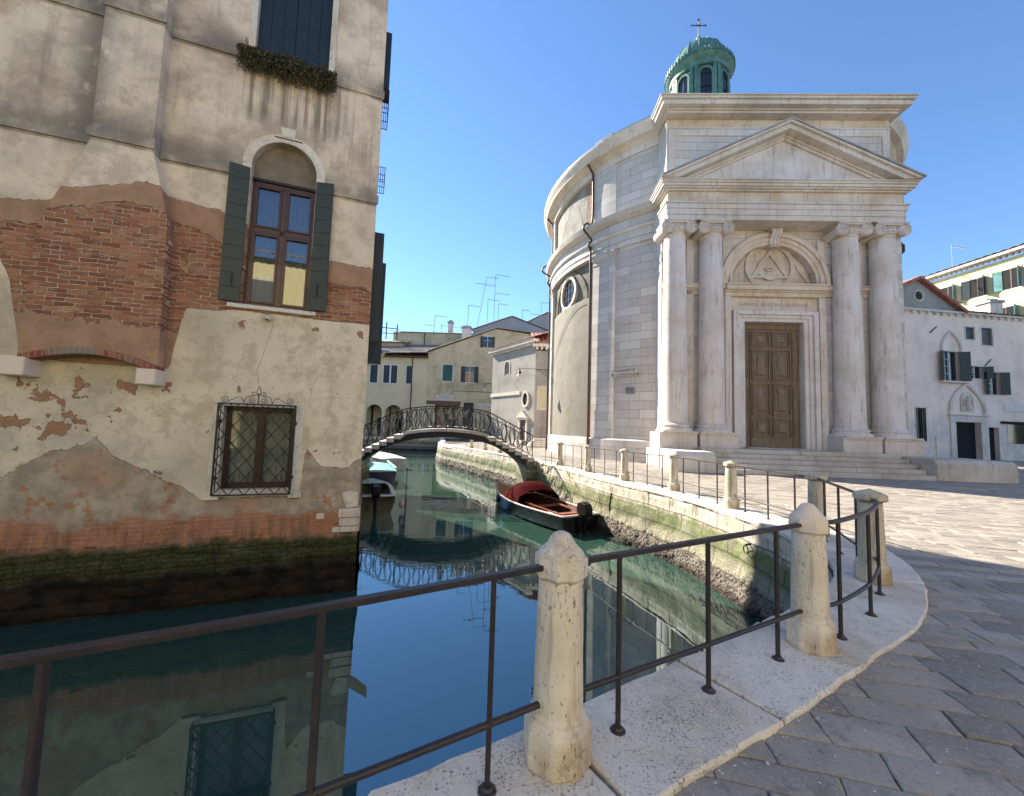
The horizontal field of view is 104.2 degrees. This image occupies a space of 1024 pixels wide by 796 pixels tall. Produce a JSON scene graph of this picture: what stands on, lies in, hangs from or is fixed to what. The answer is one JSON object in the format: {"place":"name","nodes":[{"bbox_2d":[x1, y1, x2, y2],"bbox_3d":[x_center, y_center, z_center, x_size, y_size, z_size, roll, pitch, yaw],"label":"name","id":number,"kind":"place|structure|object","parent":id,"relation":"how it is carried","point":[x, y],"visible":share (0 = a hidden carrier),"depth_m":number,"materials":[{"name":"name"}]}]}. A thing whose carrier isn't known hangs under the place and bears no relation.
{"place":"outdoors","nodes":[
{"label":"outdoors","id":0,"kind":"place"},
{"bbox_2d":[0,449,760,795],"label":"canal water","id":1,"kind":"structure","parent":0,"point":[224,713],"depth_m":5.25,"materials":[{"name":"blue liquid"}]},
{"bbox_2d":[361,478,403,515],"bbox_3d":[-5.415,3.788,15.960,1.750,1.261,4.817,3,-4,-21],"label":"motorboat","id":2,"kind":"object","parent":1,"relation":"on","point":[380,499],"visible":0.72,"depth_m":14.18,"materials":[{"name":"white plastic"}]},
{"bbox_2d":[369,460,397,484],"bbox_3d":[-7.620,4.183,22.252,1.898,1.179,4.830,3,-4,-22],"label":"moored boat","id":3,"kind":"object","parent":1,"relation":"on","point":[385,472],"visible":0.48,"depth_m":20.31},
{"bbox_2d":[370,451,405,469],"bbox_3d":[-9.575,4.686,29.793,2.030,1.150,5.430,4,-5,-32],"label":"moored boat","id":4,"kind":"object","parent":1,"relation":"on","point":[398,462],"visible":0.48,"depth_m":27.92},
{"bbox_2d":[363,436,438,450],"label":"quay wall","id":5,"kind":"structure","parent":1,"relation":"in","point":[428,444],"depth_m":49.10,"materials":[{"name":"grey stone"}]},
{"bbox_2d":[435,440,441,463],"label":"quay wall","id":6,"kind":"structure","parent":1,"relation":"in","point":[438,454],"depth_m":34.24,"materials":[{"name":"beige stone"}]},
{"bbox_2d":[495,481,598,534],"bbox_3d":[0.835,3.853,14.769,1.977,1.490,6.255,4,-5,-29],"label":"motorboat","id":7,"kind":"object","parent":1,"relation":"on","point":[526,500],"visible":0.96,"depth_m":14.05,"materials":[{"name":"brown wood"}]},
{"bbox_2d":[440,446,831,621],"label":"quay wall","id":8,"kind":"structure","parent":1,"relation":"in","point":[739,576],"depth_m":9.58,"materials":[{"name":"beige stone"}]},
{"bbox_2d":[743,543,750,553],"bbox_3d":[4.361,2.741,7.280,0.214,0.204,0.160,2,-4,0],"label":"mooring ring","id":9,"kind":"object","parent":8,"relation":"attached to","point":[747,548],"visible":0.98,"depth_m":7.27,"materials":[{"name":"black metal"}]},
{"bbox_2d":[362,434,833,577],"bbox_3d":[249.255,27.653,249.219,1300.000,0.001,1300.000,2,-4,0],"label":"ground","id":10,"kind":"structure","parent":0,"point":[454,440],"depth_m":39.92,"materials":[{"name":"beige stone"}]},
{"bbox_2d":[0,0,391,626],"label":"canal house","id":11,"kind":"structure","parent":10,"relation":"on","point":[186,206],"depth_m":6.91,"materials":[{"name":"paint"}]},
{"bbox_2d":[200,386,303,500],"bbox_3d":[-4.643,0.804,7.299,1.540,2.017,0.493,3,-4,-20],"label":"window","id":12,"kind":"structure","parent":11,"relation":"in","point":[262,445],"depth_m":7.35,"materials":[{"name":"stone"}]},
{"bbox_2d":[218,127,333,316],"bbox_3d":[-4.399,-3.393,7.638,1.744,3.600,0.353,3,-4,-20],"label":"window","id":13,"kind":"structure","parent":11,"relation":"in","point":[286,184],"depth_m":7.66,"materials":[{"name":"wood"}]},
{"bbox_2d":[235,42,337,96],"bbox_3d":[-4.260,-6.250,7.609,1.724,0.604,0.326,3,-4,-20],"label":"flower box","id":14,"kind":"object","parent":11,"relation":"hanging from","point":[251,57],"visible":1,"depth_m":7.57,"materials":[{"name":"green plant"}]},
{"bbox_2d":[246,0,339,73],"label":"window","id":15,"kind":"structure","parent":11,"relation":"in","point":[307,30],"depth_m":7.98,"materials":[{"name":"wood"}]},
{"bbox_2d":[363,345,439,436],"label":"cream house","id":16,"kind":"structure","parent":10,"relation":"on","point":[395,382],"depth_m":52.25,"materials":[{"name":"paint"}]},
{"bbox_2d":[369,364,378,382],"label":"window","id":17,"kind":"structure","parent":16,"relation":"in","point":[374,368],"depth_m":52.27,"materials":[{"name":"white paint"}]},
{"bbox_2d":[377,418,380,434],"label":"door","id":18,"kind":"structure","parent":16,"relation":"in","point":[379,421],"depth_m":54.69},
{"bbox_2d":[382,364,390,383],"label":"window","id":19,"kind":"structure","parent":16,"relation":"in","point":[386,367],"depth_m":52.27,"materials":[{"name":"white paint"}]},
{"bbox_2d":[390,364,397,383],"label":"window","id":20,"kind":"structure","parent":16,"relation":"in","point":[394,368],"depth_m":52.27,"materials":[{"name":"white paint"}]},
{"bbox_2d":[381,322,411,355],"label":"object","id":21,"kind":"object","parent":16,"relation":"on","point":[393,343],"visible":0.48,"depth_m":58.71,"materials":[{"name":"beige paint"}]},
{"bbox_2d":[395,418,400,433],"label":"door","id":22,"kind":"structure","parent":16,"relation":"in","point":[396,418],"depth_m":54.69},
{"bbox_2d":[405,365,413,384],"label":"window","id":23,"kind":"structure","parent":16,"relation":"in","point":[408,367],"depth_m":52.27,"materials":[{"name":"white paint"}]},
{"bbox_2d":[388,331,473,433],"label":"attic house","id":24,"kind":"structure","parent":10,"relation":"on","point":[430,338],"depth_m":60.79,"materials":[{"name":"beige paint"}]},
{"bbox_2d":[447,320,453,333],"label":"chimney","id":25,"kind":"object","parent":24,"relation":"on","point":[450,325],"visible":1,"depth_m":60.57,"materials":[{"name":"stone"}]},
{"bbox_2d":[424,425,463,437],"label":"stone balustrade","id":26,"kind":"object","parent":10,"relation":"on","point":[440,426],"visible":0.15,"depth_m":50.50,"materials":[{"name":"grey stone"}]},
{"bbox_2d":[361,406,540,482],"bbox_3d":[-3.675,2.603,19.196,10.096,4.371,2.629,3,-4,-10],"label":"footbridge","id":27,"kind":"object","parent":10,"relation":"on","point":[526,466],"visible":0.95,"depth_m":18.43,"materials":[{"name":"black metal"}]},
{"bbox_2d":[425,327,547,435],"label":"gabled house","id":28,"kind":"structure","parent":10,"relation":"on","point":[460,370],"depth_m":52.38,"materials":[{"name":"beige paint"}]},
{"bbox_2d":[436,395,452,399],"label":"wall sign","id":29,"kind":"object","parent":28,"relation":"attached to","point":[444,397],"visible":1,"depth_m":52.05,"materials":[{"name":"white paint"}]},
{"bbox_2d":[442,364,453,381],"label":"window","id":30,"kind":"structure","parent":28,"relation":"in","point":[447,369],"depth_m":52.31,"materials":[{"name":"white paint"}]},
{"bbox_2d":[461,325,472,338],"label":"chimney","id":31,"kind":"object","parent":28,"relation":"on","point":[467,331],"visible":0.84,"depth_m":57.68,"materials":[{"name":"stone"}]},
{"bbox_2d":[463,403,473,430],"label":"door","id":32,"kind":"structure","parent":28,"relation":"in","point":[468,405],"depth_m":52.27,"materials":[{"name":"blue paint"}]},
{"bbox_2d":[461,366,478,382],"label":"window","id":33,"kind":"structure","parent":28,"relation":"in","point":[469,374],"depth_m":52.31,"materials":[{"name":"white paint"}]},
{"bbox_2d":[479,403,490,408],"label":"wall sign","id":34,"kind":"object","parent":28,"relation":"attached to","point":[484,406],"visible":0.98,"depth_m":51.98,"materials":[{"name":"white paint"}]},
{"bbox_2d":[480,336,494,347],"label":"window","id":35,"kind":"structure","parent":28,"relation":"in","point":[486,341],"depth_m":52.62,"materials":[{"name":"glass"}]},
{"bbox_2d":[473,316,550,334],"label":"attic house","id":36,"kind":"structure","parent":10,"relation":"on","point":[513,322],"depth_m":62.99,"materials":[{"name":"tile"}]},
{"bbox_2d":[476,277,498,330],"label":"aerial","id":37,"kind":"object","parent":36,"relation":"attached to","point":[482,298],"visible":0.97,"depth_m":63.31,"materials":[{"name":"grey metal"}]},
{"bbox_2d":[488,275,508,327],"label":"aerial","id":38,"kind":"object","parent":36,"relation":"attached to","point":[496,293],"visible":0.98,"depth_m":63.34,"materials":[{"name":"grey metal"}]},
{"bbox_2d":[489,331,550,444],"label":"building","id":39,"kind":"structure","parent":10,"relation":"on","point":[513,397],"depth_m":38.97,"materials":[{"name":"paint"}]},
{"bbox_2d":[505,362,508,373],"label":"arched window","id":40,"kind":"structure","parent":39,"relation":"in","point":[507,363],"depth_m":40.53,"materials":[{"name":"grey glass"}]},
{"bbox_2d":[520,420,524,439],"bbox_3d":[1.049,3.003,37.284,0.040,1.900,1.000,4,-5,-32],"label":"door","id":41,"kind":"structure","parent":39,"relation":"in","point":[522,422],"depth_m":37.38,"materials":[{"name":"grey wood"}]},
{"bbox_2d":[523,393,526,404],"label":"oval window","id":42,"kind":"structure","parent":39,"relation":"in","point":[525,395],"depth_m":37.33,"materials":[{"name":"black glass"}]},
{"bbox_2d":[527,312,550,343],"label":"attic house","id":43,"kind":"structure","parent":10,"relation":"on","point":[541,320],"depth_m":67.13,"materials":[{"name":"tile"}]},
{"bbox_2d":[531,333,550,438],"bbox_3d":[4.920,-0.872,39.364,6.300,11.970,7.429,2,-4,0],"label":"chapel porch","id":44,"kind":"object","parent":10,"relation":"on","point":[540,401],"visible":0.19,"depth_m":36.01,"materials":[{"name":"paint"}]},
{"bbox_2d":[368,438,927,795],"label":"kerb","id":45,"kind":"structure","parent":10,"relation":"on","point":[668,743],"depth_m":2.35,"materials":[{"name":"stone"}]},
{"bbox_2d":[0,564,543,795],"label":"railing","id":46,"kind":"object","parent":45,"relation":"on","point":[42,659],"visible":1,"depth_m":1.40,"materials":[{"name":"metal"}]},
{"bbox_2d":[540,442,556,463],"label":"railing","id":47,"kind":"object","parent":45,"relation":"on","point":[545,456],"visible":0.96,"depth_m":18.26,"materials":[{"name":"metal"}]},
{"bbox_2d":[523,530,591,783],"bbox_3d":[0.233,1.197,1.964,0.310,1.062,0.310,2,-4,-8],"label":"bollard","id":48,"kind":"object","parent":45,"relation":"on","point":[557,743],"visible":0.96,"depth_m":1.86,"materials":[{"name":"stone"}]},
{"bbox_2d":[556,442,563,465],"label":"bollard","id":49,"kind":"object","parent":45,"relation":"on","point":[559,461],"visible":0.98,"depth_m":17.13,"materials":[{"name":"stone"}]},
{"bbox_2d":[561,444,584,469],"bbox_3d":[2.461,2.374,16.100,0.077,0.922,2.138,3,-4,-19],"label":"railing","id":50,"kind":"object","parent":45,"relation":"on","point":[581,456],"visible":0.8,"depth_m":15.54,"materials":[{"name":"metal"}]},
{"bbox_2d":[583,445,591,471],"bbox_3d":[2.851,2.255,14.982,0.295,1.010,0.295,2,-4,-8],"label":"bollard","id":51,"kind":"object","parent":45,"relation":"on","point":[587,467],"visible":0.99,"depth_m":14.89,"materials":[{"name":"stone"}]},
{"bbox_2d":[589,447,620,477],"bbox_3d":[3.220,2.235,13.856,0.077,0.922,2.129,3,-4,-18],"label":"railing","id":52,"kind":"object","parent":45,"relation":"on","point":[594,465],"visible":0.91,"depth_m":13.84,"materials":[{"name":"metal"}]},
{"bbox_2d":[619,448,629,480],"bbox_3d":[3.595,2.115,12.738,0.295,1.010,0.295,2,-4,-8],"label":"bollard","id":53,"kind":"object","parent":45,"relation":"on","point":[624,475],"visible":0.99,"depth_m":12.65,"materials":[{"name":"stone"}]},
{"bbox_2d":[628,452,668,487],"bbox_3d":[3.995,2.108,11.787,0.077,0.922,1.822,4,-5,-23],"label":"railing","id":54,"kind":"object","parent":45,"relation":"on","point":[647,475],"visible":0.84,"depth_m":11.77,"materials":[{"name":"metal"}]},
{"bbox_2d":[668,453,679,490],"bbox_3d":[4.399,2.002,10.843,0.295,1.010,0.295,2,-4,-8],"label":"bollard","id":55,"kind":"object","parent":45,"relation":"on","point":[673,484],"visible":0.96,"depth_m":10.75,"materials":[{"name":"stone"}]},
{"bbox_2d":[583,523,802,735],"bbox_3d":[1.253,1.344,2.497,2.081,0.923,0.085,4,-5,-28],"label":"railing","id":56,"kind":"object","parent":45,"relation":"on","point":[617,728],"visible":0.98,"depth_m":2.42,"materials":[{"name":"metal"}]},
{"bbox_2d":[676,457,724,503],"bbox_3d":[4.546,1.973,9.693,0.078,0.922,2.078,2,-4,-7],"label":"railing","id":57,"kind":"object","parent":45,"relation":"on","point":[699,487],"visible":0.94,"depth_m":9.67,"materials":[{"name":"metal"}]},
{"bbox_2d":[723,460,739,508],"bbox_3d":[4.694,1.843,8.549,0.310,1.010,0.310,3,-4,-13],"label":"bollard","id":58,"kind":"object","parent":45,"relation":"on","point":[730,500],"visible":1,"depth_m":8.46,"materials":[{"name":"stone"}]},
{"bbox_2d":[734,465,803,519],"bbox_3d":[4.811,1.821,7.499,0.078,0.922,1.873,2,-4,-6],"label":"railing","id":59,"kind":"object","parent":45,"relation":"on","point":[767,503],"visible":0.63,"depth_m":7.49,"materials":[{"name":"metal"}]},
{"bbox_2d":[785,503,837,656],"bbox_3d":[2.269,1.340,3.046,0.310,1.062,0.310,2,-4,-8],"label":"bollard","id":60,"kind":"object","parent":45,"relation":"on","point":[811,629],"visible":0.95,"depth_m":2.95,"materials":[{"name":"stone"}]},
{"bbox_2d":[804,471,829,536],"bbox_3d":[4.929,1.698,6.455,0.310,1.010,0.310,2,-4,-1],"label":"bollard","id":61,"kind":"object","parent":45,"relation":"on","point":[815,491],"visible":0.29,"depth_m":6.38,"materials":[{"name":"stone"}]},
{"bbox_2d":[817,478,856,556],"bbox_3d":[4.475,1.661,5.459,0.086,0.923,1.948,0,-5,24],"label":"railing","id":62,"kind":"object","parent":45,"relation":"on","point":[838,503],"visible":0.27,"depth_m":5.46,"materials":[{"name":"metal"}]},
{"bbox_2d":[828,498,884,640],"bbox_3d":[3.222,1.490,3.664,2.065,0.923,0.189,5,-5,-39],"label":"railing","id":63,"kind":"object","parent":45,"relation":"on","point":[840,601],"visible":0.88,"depth_m":3.54,"materials":[{"name":"metal"}]},
{"bbox_2d":[852,488,892,585],"bbox_3d":[4.024,1.525,4.470,0.310,1.010,0.310,3,-4,-10],"label":"bollard","id":64,"kind":"object","parent":45,"relation":"on","point":[863,497],"visible":0.79,"depth_m":4.39,"materials":[{"name":"stone"}]},
{"bbox_2d":[903,276,1023,460],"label":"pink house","id":65,"kind":"structure","parent":10,"relation":"on","point":[965,378],"depth_m":35.88,"materials":[{"name":"paint"}]},
{"bbox_2d":[914,406,927,442],"bbox_3d":[35.829,2.331,35.085,1.240,3.140,0.330,2,-4,-7],"label":"window","id":66,"kind":"structure","parent":65,"relation":"in","point":[915,407],"depth_m":35.05,"materials":[{"name":"stone"}]},
{"bbox_2d":[941,350,971,380],"bbox_3d":[39.380,-2.856,35.683,2.935,2.890,0.794,2,-4,-7],"label":"window","id":67,"kind":"structure","parent":65,"relation":"in","point":[948,358],"depth_m":35.82,"materials":[{"name":"wood"}]},
{"bbox_2d":[956,422,975,458],"bbox_3d":[40.531,3.990,35.860,2.650,3.600,0.060,2,-4,-7],"label":"dark doorway","id":68,"kind":"structure","parent":65,"relation":"in","point":[966,443],"depth_m":35.88,"materials":[{"name":"black wood"}]},
{"bbox_2d":[964,326,975,340],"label":"window","id":69,"kind":"structure","parent":65,"relation":"in","point":[968,331],"depth_m":36.36,"materials":[{"name":"stone"}]},
{"bbox_2d":[971,365,993,379],"bbox_3d":[42.234,-2.302,36.201,2.209,1.340,0.636,2,-4,4],"label":"window","id":70,"kind":"structure","parent":65,"relation":"in","point":[975,370],"depth_m":36.10,"materials":[{"name":"wood"}]},
{"bbox_2d":[980,326,993,346],"bbox_3d":[43.466,-5.606,36.574,1.410,1.820,0.170,2,-4,-7],"label":"window","id":71,"kind":"structure","parent":65,"relation":"in","point":[985,333],"depth_m":36.60,"materials":[{"name":"grey glass"}]},
{"bbox_2d":[973,298,1004,312],"bbox_3d":[45.752,-8.438,38.233,1.440,2.050,1.440,2,-4,0],"label":"chimney","id":72,"kind":"object","parent":65,"relation":"on","point":[990,305],"visible":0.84,"depth_m":37.71,"materials":[{"name":"paint"}]},
{"bbox_2d":[989,428,994,459],"bbox_3d":[43.324,4.294,36.213,1.100,3.220,0.060,2,-4,-7],"label":"dark doorway","id":73,"kind":"structure","parent":65,"relation":"in","point":[991,430],"depth_m":36.24,"materials":[{"name":"black wood"}]},
{"bbox_2d":[986,371,1010,395],"bbox_3d":[43.794,-1.325,36.205,2.423,2.290,0.722,2,-4,-7],"label":"window","id":74,"kind":"structure","parent":65,"relation":"in","point":[1004,384],"depth_m":36.23,"materials":[{"name":"wood"}]},
{"bbox_2d":[1006,424,1023,445],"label":"window","id":75,"kind":"structure","parent":65,"relation":"in","point":[1015,432],"depth_m":36.50,"materials":[{"name":"glass"}]},
{"bbox_2d":[923,243,1023,314],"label":"yellow house","id":76,"kind":"structure","parent":10,"relation":"on","point":[1002,279],"depth_m":47.05,"materials":[{"name":"paint"}]},
{"bbox_2d":[940,283,957,300],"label":"window","id":77,"kind":"structure","parent":76,"relation":"in","point":[951,290],"depth_m":50.69,"materials":[{"name":"stone"}]},
{"bbox_2d":[951,245,966,269],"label":"aerial","id":78,"kind":"object","parent":76,"relation":"attached to","point":[951,252],"visible":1,"depth_m":49.08,"materials":[{"name":"grey metal"}]},
{"bbox_2d":[961,274,988,300],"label":"window","id":79,"kind":"structure","parent":76,"relation":"in","point":[974,288],"depth_m":48.39,"materials":[{"name":"wood"}]},
{"bbox_2d":[992,264,1023,292],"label":"window","id":80,"kind":"structure","parent":76,"relation":"in","point":[1010,278],"depth_m":45.41,"materials":[{"name":"wood"}]},
{"bbox_2d":[1003,303,1019,314],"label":"window","id":81,"kind":"structure","parent":76,"relation":"in","point":[1014,308],"depth_m":44.96,"materials":[{"name":"stone"}]},
{"bbox_2d":[375,0,1023,340],"label":"sky","id":82,"kind":"structure","parent":0,"point":[491,102],"materials":[{"name":"blue"}]},
{"bbox_2d":[450,442,1023,795],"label":"campo pavement","id":83,"kind":"structure","parent":0,"point":[930,706],"depth_m":2.71,"materials":[{"name":"grey stone"}]},
{"bbox_2d":[527,438,544,447],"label":"stone steps","id":84,"kind":"structure","parent":83,"relation":"on","point":[537,443],"depth_m":32.77,"materials":[{"name":"beige stone"}]},
{"bbox_2d":[542,19,1018,483],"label":"church","id":85,"kind":"structure","parent":83,"relation":"on","point":[723,273],"depth_m":19.32,"materials":[{"name":"stone"}]},
{"bbox_2d":[517,368,548,376],"bbox_3d":[1.518,-1.888,29.095,2.330,0.710,0.420,2,-4,1],"label":"street lamp","id":86,"kind":"object","parent":85,"relation":"attached to","point":[519,374],"visible":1,"depth_m":29.07,"materials":[{"name":"black metal"}]},
{"bbox_2d":[561,276,578,309],"bbox_3d":[3.845,-6.845,26.216,0.477,2.240,2.219,3,-4,-18],"label":"round window","id":87,"kind":"structure","parent":85,"relation":"in","point":[569,293],"depth_m":26.16,"materials":[{"name":"stone"}]},
{"bbox_2d":[611,367,638,377],"bbox_3d":[6.028,-1.347,21.289,1.627,0.440,0.038,-2,-6,44],"label":"street sign","id":88,"kind":"object","parent":85,"relation":"attached to","point":[627,372],"visible":1,"depth_m":21.26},
{"bbox_2d":[626,387,633,393],"bbox_3d":[6.234,-0.394,21.072,0.460,0.340,0.030,-2,-6,42],"label":"plaque","id":89,"kind":"object","parent":85,"relation":"attached to","point":[629,390],"visible":1,"depth_m":21.06,"materials":[{"name":"grey stone"}]},
{"bbox_2d":[745,324,800,448],"bbox_3d":[12.724,-0.636,19.631,2.800,6.120,0.210,2,-4,2],"label":"door","id":90,"kind":"structure","parent":85,"relation":"in","point":[772,401],"depth_m":19.58,"materials":[{"name":"brown wood"}]},
{"bbox_2d":[693,562,1018,795],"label":"fallen leaves","id":91,"kind":"object","parent":83,"relation":"on","point":[767,763],"visible":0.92,"depth_m":2.24,"materials":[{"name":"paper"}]}
]}

